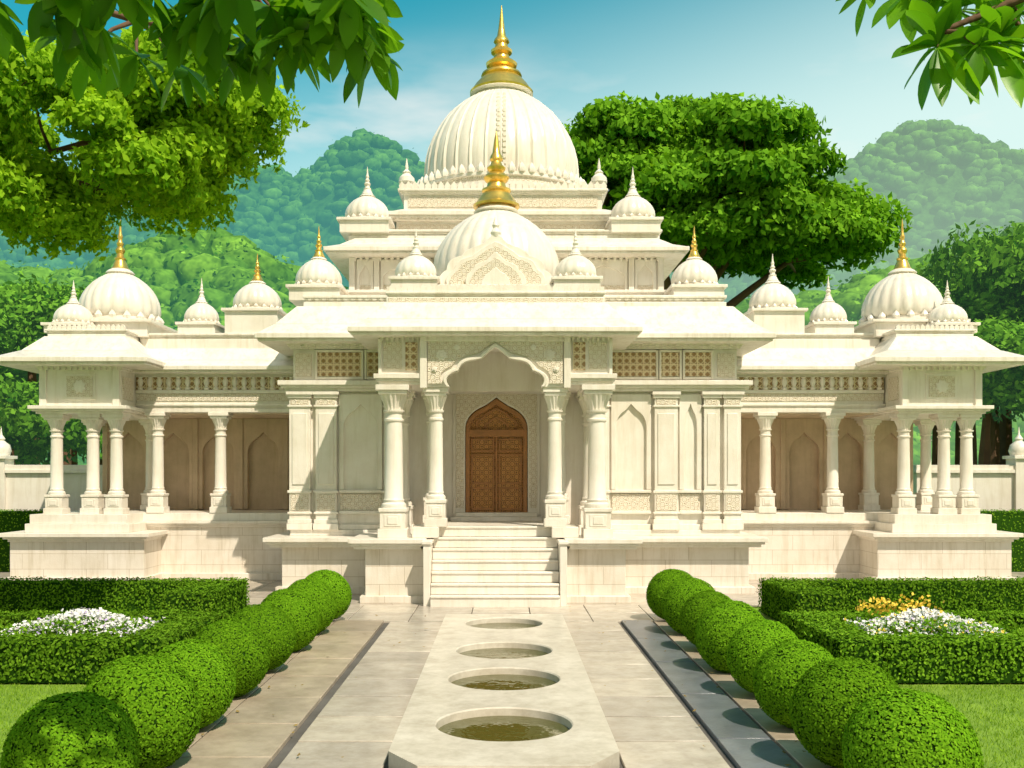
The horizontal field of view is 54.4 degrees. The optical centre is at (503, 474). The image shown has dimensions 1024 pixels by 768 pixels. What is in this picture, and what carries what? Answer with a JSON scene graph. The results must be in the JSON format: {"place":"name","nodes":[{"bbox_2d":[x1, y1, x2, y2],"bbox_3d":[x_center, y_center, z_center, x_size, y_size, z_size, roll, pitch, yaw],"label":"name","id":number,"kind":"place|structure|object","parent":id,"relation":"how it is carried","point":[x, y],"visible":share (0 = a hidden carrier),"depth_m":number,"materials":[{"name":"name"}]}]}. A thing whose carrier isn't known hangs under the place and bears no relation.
{"place":"outdoors","nodes":[
{"label":"outdoors","id":0,"kind":"place"},
{"bbox_2d":[0,572,1023,767],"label":"paving","id":1,"kind":"structure","parent":0,"point":[356,722],"depth_m":9.80,"materials":[{"name":"grey stone"}]},
{"bbox_2d":[0,691,139,767],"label":"topiary ball","id":2,"kind":"object","parent":1,"relation":"on","point":[82,729],"visible":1,"depth_m":6.06,"materials":[{"name":"green plant"}]},
{"bbox_2d":[84,654,201,767],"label":"topiary ball","id":3,"kind":"object","parent":1,"relation":"on","point":[155,698],"visible":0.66,"depth_m":7.17,"materials":[{"name":"green plant"}]},
{"bbox_2d":[156,639,236,728],"bbox_3d":[-2.719,1.811,8.601,0.808,0.783,0.823,8,3,-3],"label":"topiary ball","id":4,"kind":"object","parent":1,"relation":"on","point":[208,668],"visible":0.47,"depth_m":8.40,"materials":[{"name":"green plant"}]},
{"bbox_2d":[194,617,270,697],"bbox_3d":[-2.719,1.811,9.852,0.818,0.792,0.805,-14,-16,-26],"label":"topiary ball","id":5,"kind":"object","parent":1,"relation":"on","point":[243,645],"visible":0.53,"depth_m":9.63,"materials":[{"name":"green plant"}]},
{"bbox_2d":[232,604,296,669],"bbox_3d":[-2.710,1.812,11.102,0.795,0.750,0.779,20,-8,37],"label":"topiary ball","id":6,"kind":"object","parent":1,"relation":"on","point":[274,624],"visible":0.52,"depth_m":10.90,"materials":[{"name":"green plant"}]},
{"bbox_2d":[261,588,319,651],"bbox_3d":[-2.694,1.811,12.398,0.792,0.809,0.813,-16,-14,22],"label":"topiary ball","id":7,"kind":"object","parent":1,"relation":"on","point":[299,608],"visible":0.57,"depth_m":12.19,"materials":[{"name":"green plant"}]},
{"bbox_2d":[288,578,336,633],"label":"topiary ball","id":8,"kind":"object","parent":1,"relation":"on","point":[320,594],"visible":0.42,"depth_m":13.50,"materials":[{"name":"green plant"}]},
{"bbox_2d":[305,569,351,618],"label":"topiary ball","id":9,"kind":"object","parent":1,"relation":"on","point":[337,583],"visible":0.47,"depth_m":14.81,"materials":[{"name":"green plant"}]},
{"bbox_2d":[267,610,735,767],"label":"path bed","id":10,"kind":"object","parent":1,"relation":"on","point":[282,754],"depth_m":9.46,"materials":[{"name":"stone"}]},
{"bbox_2d":[201,606,805,765],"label":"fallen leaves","id":11,"kind":"object","parent":1,"relation":"on","point":[783,751],"visible":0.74,"depth_m":9.19,"materials":[{"name":"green plant"}]},
{"bbox_2d":[389,614,618,767],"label":"fountain basin","id":12,"kind":"object","parent":1,"relation":"on","point":[503,691],"visible":1,"depth_m":9.06,"materials":[{"name":"stone"}]},
{"bbox_2d":[0,5,1023,607],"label":"marble temple","id":13,"kind":"structure","parent":1,"relation":"on","point":[506,369],"depth_m":19.98,"materials":[{"name":"stone"}]},
{"bbox_2d":[465,398,527,511],"bbox_3d":[-0.150,-0.410,19.890,1.260,2.300,0.100,0,0,0],"label":"door","id":14,"kind":"structure","parent":13,"relation":"in","point":[482,465],"depth_m":19.84,"materials":[{"name":"brown wood"}]},
{"bbox_2d":[646,569,693,619],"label":"topiary ball","id":15,"kind":"object","parent":1,"relation":"on","point":[660,582],"visible":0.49,"depth_m":14.86,"materials":[{"name":"green plant"}]},
{"bbox_2d":[661,577,715,633],"bbox_3d":[2.576,1.811,13.752,0.810,0.805,0.824,2,22,46],"label":"topiary ball","id":16,"kind":"object","parent":1,"relation":"on","point":[678,594],"visible":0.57,"depth_m":13.54,"materials":[{"name":"green plant"}]},
{"bbox_2d":[679,590,730,645],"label":"topiary ball","id":17,"kind":"object","parent":1,"relation":"on","point":[695,607],"visible":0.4,"depth_m":12.28,"materials":[{"name":"green plant"}]},
{"bbox_2d":[694,599,763,672],"bbox_3d":[2.553,1.811,11.149,0.830,0.834,0.822,-6,-24,37],"label":"topiary ball","id":18,"kind":"object","parent":1,"relation":"on","point":[718,623],"visible":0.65,"depth_m":10.93,"materials":[{"name":"green plant"}]},
{"bbox_2d":[726,619,797,693],"bbox_3d":[2.594,1.811,9.901,0.765,0.762,0.777,-21,9,2],"label":"topiary ball","id":19,"kind":"object","parent":1,"relation":"on","point":[750,642],"visible":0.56,"depth_m":9.71,"materials":[{"name":"green plant"}]},
{"bbox_2d":[752,638,833,728],"bbox_3d":[2.550,1.811,8.650,0.778,0.777,0.787,8,0,25],"label":"topiary ball","id":20,"kind":"object","parent":1,"relation":"on","point":[782,667],"visible":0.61,"depth_m":8.45,"materials":[{"name":"green plant"}]},
{"bbox_2d":[789,656,899,767],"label":"topiary ball","id":21,"kind":"object","parent":1,"relation":"on","point":[827,697],"visible":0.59,"depth_m":7.24,"materials":[{"name":"green plant"}]},
{"bbox_2d":[841,688,984,767],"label":"topiary ball","id":22,"kind":"object","parent":1,"relation":"on","point":[900,728],"visible":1,"depth_m":6.10,"materials":[{"name":"green plant"}]},
{"bbox_2d":[0,118,1023,302],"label":"hill","id":23,"kind":"structure","parent":0,"point":[940,178],"depth_m":167.31,"materials":[{"name":"green plant"}]},
{"bbox_2d":[0,220,1023,464],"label":"hill","id":24,"kind":"structure","parent":0,"point":[178,270],"depth_m":87.51,"materials":[{"name":"green plant"}]},
{"bbox_2d":[0,607,1023,767],"bbox_3d":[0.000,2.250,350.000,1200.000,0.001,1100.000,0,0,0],"label":"ground","id":25,"kind":"structure","parent":0,"point":[766,617],"depth_m":9.72,"materials":[{"name":"green plant"}]},
{"bbox_2d":[0,509,42,571],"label":"box hedge","id":26,"kind":"object","parent":25,"relation":"on","point":[11,520],"visible":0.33,"depth_m":22.63,"materials":[{"name":"green plant"}]},
{"bbox_2d":[0,427,101,510],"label":"boundary wall","id":27,"kind":"structure","parent":25,"relation":"on","point":[22,487],"depth_m":24.60,"materials":[{"name":"white stone"}]},
{"bbox_2d":[0,608,230,682],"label":"box hedge","id":28,"kind":"object","parent":25,"relation":"on","point":[68,658],"visible":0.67,"depth_m":10.68,"materials":[{"name":"green plant"}]},
{"bbox_2d":[0,576,249,617],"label":"box hedge","id":29,"kind":"object","parent":25,"relation":"on","point":[228,596],"visible":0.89,"depth_m":15.62,"materials":[{"name":"green plant"}]},
{"bbox_2d":[0,18,310,260],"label":"shade tree","id":30,"kind":"object","parent":25,"relation":"on","point":[177,158],"visible":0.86,"depth_m":12.21,"materials":[{"name":"green plant"}]},
{"bbox_2d":[0,0,403,111],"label":"overhanging tree","id":31,"kind":"object","parent":25,"relation":"on","point":[353,34],"visible":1,"depth_m":4.05,"materials":[{"name":"green plant"}]},
{"bbox_2d":[0,220,1023,464],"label":"tree line","id":32,"kind":"object","parent":25,"relation":"on","point":[984,284],"visible":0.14,"depth_m":28.22,"materials":[{"name":"green plant"}]},
{"bbox_2d":[562,91,913,306],"bbox_3d":[7.495,-6.834,41.870,17.538,18.780,13.682,0,0,0],"label":"rain tree","id":33,"kind":"object","parent":25,"relation":"on","point":[736,185],"visible":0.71,"depth_m":38.01,"materials":[{"name":"green plant"}]},
{"bbox_2d":[757,575,1023,622],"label":"box hedge","id":34,"kind":"object","parent":25,"relation":"on","point":[778,595],"visible":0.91,"depth_m":15.62,"materials":[{"name":"green plant"}]},
{"bbox_2d":[780,608,1023,682],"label":"box hedge","id":35,"kind":"object","parent":25,"relation":"on","point":[920,657],"visible":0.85,"depth_m":10.68,"materials":[{"name":"green plant"}]},
{"bbox_2d":[835,0,1023,109],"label":"overhanging tree","id":36,"kind":"object","parent":25,"relation":"on","point":[966,59],"visible":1,"depth_m":3.94,"materials":[{"name":"green plant"}]},
{"bbox_2d":[913,428,1023,510],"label":"boundary wall","id":37,"kind":"structure","parent":25,"relation":"on","point":[997,487],"depth_m":24.60,"materials":[{"name":"white stone"}]},
{"bbox_2d":[980,508,1023,571],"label":"box hedge","id":38,"kind":"object","parent":25,"relation":"on","point":[1010,520],"visible":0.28,"depth_m":22.63,"materials":[{"name":"green plant"}]},
{"bbox_2d":[0,0,1023,205],"label":"sky","id":39,"kind":"structure","parent":0,"point":[571,54],"materials":[{"name":"blue"}]},
{"label":"flower bed","id":40,"kind":"object","parent":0,"visible":0},
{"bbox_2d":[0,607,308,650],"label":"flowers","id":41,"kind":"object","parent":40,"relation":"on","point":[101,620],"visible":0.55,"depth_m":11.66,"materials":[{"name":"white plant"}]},
{"label":"flower bed","id":42,"kind":"object","parent":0,"visible":0},
{"bbox_2d":[790,592,1023,642],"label":"flowers","id":43,"kind":"object","parent":42,"relation":"on","point":[915,619],"visible":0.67,"depth_m":11.73,"materials":[{"name":"white plant"}]}
]}

